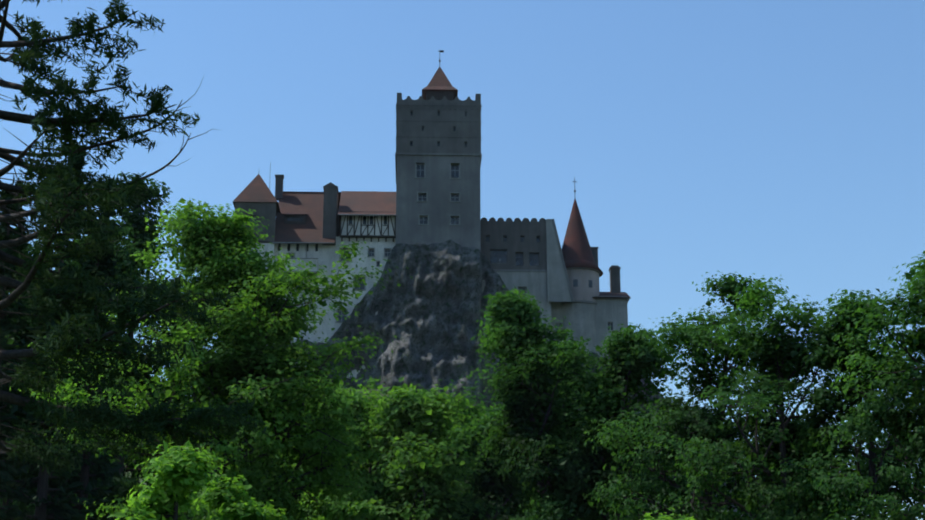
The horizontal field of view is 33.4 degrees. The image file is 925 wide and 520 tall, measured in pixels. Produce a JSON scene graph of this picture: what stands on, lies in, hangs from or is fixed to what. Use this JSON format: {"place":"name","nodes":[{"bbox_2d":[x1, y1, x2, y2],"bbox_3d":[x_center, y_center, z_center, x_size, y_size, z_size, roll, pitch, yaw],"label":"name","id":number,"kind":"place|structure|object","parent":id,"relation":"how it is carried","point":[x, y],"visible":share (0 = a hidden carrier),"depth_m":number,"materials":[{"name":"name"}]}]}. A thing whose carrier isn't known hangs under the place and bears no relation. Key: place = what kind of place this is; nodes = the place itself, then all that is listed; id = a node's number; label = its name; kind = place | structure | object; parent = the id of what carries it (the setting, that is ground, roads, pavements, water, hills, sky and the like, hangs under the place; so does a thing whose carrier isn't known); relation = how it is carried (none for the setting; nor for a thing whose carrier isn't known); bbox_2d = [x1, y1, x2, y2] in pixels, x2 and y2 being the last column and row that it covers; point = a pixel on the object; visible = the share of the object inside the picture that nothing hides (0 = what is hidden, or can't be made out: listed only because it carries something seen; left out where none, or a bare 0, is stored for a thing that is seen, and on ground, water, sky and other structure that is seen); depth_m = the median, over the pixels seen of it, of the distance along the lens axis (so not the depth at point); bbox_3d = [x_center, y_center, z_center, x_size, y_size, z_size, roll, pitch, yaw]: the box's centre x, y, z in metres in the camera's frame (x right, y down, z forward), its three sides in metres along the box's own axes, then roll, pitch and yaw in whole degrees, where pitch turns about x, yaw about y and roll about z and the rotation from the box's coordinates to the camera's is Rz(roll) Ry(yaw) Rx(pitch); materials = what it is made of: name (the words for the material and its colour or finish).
{"place":"outdoors","nodes":[
{"label":"outdoors","id":0,"kind":"place"},
{"bbox_2d":[38,385,739,518],"bbox_3d":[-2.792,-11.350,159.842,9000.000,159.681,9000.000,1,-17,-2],"label":"terrain ground","id":1,"kind":"structure","parent":0,"point":[382,395],"depth_m":186.17,"materials":[{"name":"green plant"}]},
{"bbox_2d":[0,174,32,519],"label":"spruce tree","id":2,"kind":"object","parent":1,"relation":"on","point":[8,473],"visible":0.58,"depth_m":60.39,"materials":[{"name":"green plant"}]},
{"bbox_2d":[1,402,90,509],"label":"tree","id":3,"kind":"object","parent":1,"relation":"on","point":[56,473],"depth_m":93.61,"materials":[{"name":"green plant"}]},
{"bbox_2d":[2,142,92,519],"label":"spruce tree","id":4,"kind":"object","parent":1,"relation":"on","point":[42,502],"visible":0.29,"depth_m":61.29,"materials":[{"name":"green plant"}]},
{"bbox_2d":[0,217,159,516],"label":"dark tree","id":5,"kind":"object","parent":1,"relation":"on","point":[124,267],"visible":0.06,"depth_m":82.01,"materials":[{"name":"green plant"}]},
{"bbox_2d":[0,227,162,519],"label":"dark tree","id":6,"kind":"object","parent":1,"relation":"on","point":[22,333],"visible":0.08,"depth_m":65.93,"materials":[{"name":"green plant"}]},
{"bbox_2d":[46,201,122,519],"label":"spruce tree","id":7,"kind":"object","parent":1,"relation":"on","point":[104,264],"visible":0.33,"depth_m":63.31,"materials":[{"name":"green plant"}]},
{"bbox_2d":[0,0,268,483],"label":"larch tree","id":8,"kind":"object","parent":1,"relation":"on","point":[57,187],"visible":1,"depth_m":23.64,"materials":[{"name":"green plant"}]},
{"bbox_2d":[0,76,203,156],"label":"branch","id":9,"kind":"object","parent":8,"relation":"attached to","point":[9,151],"visible":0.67,"depth_m":25.11,"materials":[{"name":"plant"}]},
{"bbox_2d":[0,117,216,204],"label":"branch","id":10,"kind":"object","parent":8,"relation":"attached to","point":[9,201],"visible":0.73,"depth_m":25.69,"materials":[{"name":"plant"}]},
{"bbox_2d":[76,172,199,519],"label":"dark tree","id":11,"kind":"object","parent":1,"relation":"on","point":[136,219],"visible":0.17,"depth_m":94.70,"materials":[{"name":"green plant"}]},
{"bbox_2d":[67,355,224,519],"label":"tree","id":12,"kind":"object","parent":1,"relation":"on","point":[150,484],"depth_m":99.51,"materials":[{"name":"green plant"}]},
{"bbox_2d":[107,439,223,519],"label":"tree sapling","id":13,"kind":"object","parent":1,"relation":"on","point":[178,471],"visible":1,"depth_m":14.22,"materials":[{"name":"green plant"}]},
{"bbox_2d":[122,292,238,513],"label":"tree","id":14,"kind":"object","parent":1,"relation":"on","point":[159,329],"visible":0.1,"depth_m":120.93,"materials":[{"name":"green plant"}]},
{"bbox_2d":[9,198,411,519],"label":"tree","id":15,"kind":"object","parent":1,"relation":"on","point":[245,370],"visible":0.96,"depth_m":50.71,"materials":[{"name":"green plant"}]},
{"bbox_2d":[154,401,302,516],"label":"tree","id":16,"kind":"object","parent":1,"relation":"on","point":[221,443],"visible":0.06,"depth_m":107.98,"materials":[{"name":"green plant"}]},
{"bbox_2d":[193,470,286,519],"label":"tree sapling","id":17,"kind":"object","parent":1,"relation":"on","point":[225,495],"visible":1,"depth_m":16.28,"materials":[{"name":"green plant"}]},
{"bbox_2d":[233,174,280,345],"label":"tower","id":18,"kind":"structure","parent":1,"relation":"on","point":[260,197],"depth_m":199.78,"materials":[{"name":"white paint"}]},
{"bbox_2d":[237,374,353,519],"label":"tree","id":19,"kind":"object","parent":1,"relation":"on","point":[302,512],"depth_m":102.32,"materials":[{"name":"green plant"}]},
{"bbox_2d":[274,387,415,519],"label":"tree","id":20,"kind":"object","parent":1,"relation":"on","point":[357,400],"visible":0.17,"depth_m":87.08,"materials":[{"name":"green plant"}]},
{"bbox_2d":[293,376,473,519],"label":"tree","id":21,"kind":"object","parent":1,"relation":"on","point":[372,399],"visible":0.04,"depth_m":99.65,"materials":[{"name":"green plant"}]},
{"bbox_2d":[323,377,493,519],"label":"tree","id":22,"kind":"object","parent":1,"relation":"on","point":[415,411],"visible":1,"depth_m":84.57,"materials":[{"name":"green plant"}]},
{"bbox_2d":[363,390,476,473],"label":"tree","id":23,"kind":"object","parent":1,"relation":"on","point":[387,465],"depth_m":115.78,"materials":[{"name":"green plant"}]},
{"bbox_2d":[370,375,536,519],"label":"tree","id":24,"kind":"object","parent":1,"relation":"on","point":[464,423],"visible":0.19,"depth_m":92.45,"materials":[{"name":"green plant"}]},
{"bbox_2d":[395,402,535,519],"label":"tree","id":25,"kind":"object","parent":1,"relation":"on","point":[500,488],"visible":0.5,"depth_m":88.56,"materials":[{"name":"green plant"}]},
{"bbox_2d":[265,239,688,461],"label":"crag rock","id":26,"kind":"object","parent":1,"relation":"on","point":[439,284],"visible":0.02,"depth_m":194.41,"materials":[{"name":"grey stone"}]},
{"bbox_2d":[269,162,395,377],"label":"castle building","id":27,"kind":"structure","parent":26,"relation":"on","point":[294,206],"depth_m":199.64,"materials":[{"name":"white paint"}]},
{"bbox_2d":[395,93,481,305],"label":"castle keep","id":28,"kind":"structure","parent":26,"relation":"on","point":[428,150],"depth_m":201.85,"materials":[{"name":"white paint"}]},
{"bbox_2d":[422,50,457,99],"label":"tower roof","id":29,"kind":"structure","parent":28,"relation":"on","point":[436,91],"depth_m":209.14,"materials":[{"name":"red tile"}]},
{"bbox_2d":[480,217,630,357],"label":"castle building","id":30,"kind":"structure","parent":26,"relation":"on","point":[549,276],"depth_m":200.68,"materials":[{"name":"white paint"}]},
{"bbox_2d":[560,177,602,353],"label":"round tower","id":31,"kind":"structure","parent":26,"relation":"on","point":[580,266],"depth_m":200.96,"materials":[{"name":"white paint"}]},
{"bbox_2d":[457,285,617,519],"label":"tree","id":32,"kind":"object","parent":1,"relation":"on","point":[524,409],"visible":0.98,"depth_m":72.17,"materials":[{"name":"green plant"}]},
{"bbox_2d":[471,398,614,517],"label":"tree","id":33,"kind":"object","parent":1,"relation":"on","point":[498,408],"depth_m":100.64,"materials":[{"name":"green plant"}]},
{"bbox_2d":[512,406,664,519],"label":"tree","id":34,"kind":"object","parent":1,"relation":"on","point":[616,463],"depth_m":105.08,"materials":[{"name":"green plant"}]},
{"bbox_2d":[542,336,657,519],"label":"tree","id":35,"kind":"object","parent":1,"relation":"on","point":[573,424],"visible":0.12,"depth_m":80.09,"materials":[{"name":"green plant"}]},
{"bbox_2d":[519,323,733,519],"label":"tree","id":36,"kind":"object","parent":1,"relation":"on","point":[628,347],"visible":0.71,"depth_m":70.50,"materials":[{"name":"green plant"}]},
{"bbox_2d":[640,507,709,519],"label":"tree sapling","id":37,"kind":"object","parent":1,"relation":"on","point":[647,516],"visible":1,"depth_m":13.33,"materials":[{"name":"green plant"}]},
{"bbox_2d":[613,433,771,519],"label":"tree","id":38,"kind":"object","parent":1,"relation":"on","point":[729,484],"visible":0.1,"depth_m":97.65,"materials":[{"name":"green plant"}]},
{"bbox_2d":[582,270,805,519],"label":"tree","id":39,"kind":"object","parent":1,"relation":"on","point":[694,422],"visible":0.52,"depth_m":55.98,"materials":[{"name":"green plant"}]},
{"bbox_2d":[669,474,753,519],"bbox_3d":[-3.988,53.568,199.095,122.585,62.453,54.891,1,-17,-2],"label":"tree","id":40,"kind":"object","parent":1,"relation":"on","point":[734,499],"depth_m":190.40,"materials":[{"name":"green plant"}]},
{"bbox_2d":[643,273,885,519],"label":"tree","id":41,"kind":"object","parent":1,"relation":"on","point":[706,460],"visible":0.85,"depth_m":51.98,"materials":[{"name":"green plant"}]},
{"bbox_2d":[745,414,855,515],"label":"tree","id":42,"kind":"object","parent":1,"relation":"on","point":[779,481],"depth_m":95.14,"materials":[{"name":"green plant"}]},
{"bbox_2d":[769,289,924,519],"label":"tree","id":43,"kind":"object","parent":1,"relation":"on","point":[858,341],"visible":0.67,"depth_m":50.24,"materials":[{"name":"green plant"}]},
{"bbox_2d":[791,251,924,519],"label":"tree","id":44,"kind":"object","parent":1,"relation":"on","point":[907,422],"visible":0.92,"depth_m":46.31,"materials":[{"name":"green plant"}]},
{"bbox_2d":[827,415,924,519],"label":"tree","id":45,"kind":"object","parent":1,"relation":"on","point":[878,444],"visible":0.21,"depth_m":99.58,"materials":[{"name":"green plant"}]},
{"bbox_2d":[0,0,924,519],"label":"sky","id":46,"kind":"structure","parent":0,"point":[784,139],"materials":[{"name":"blue"}]}
]}

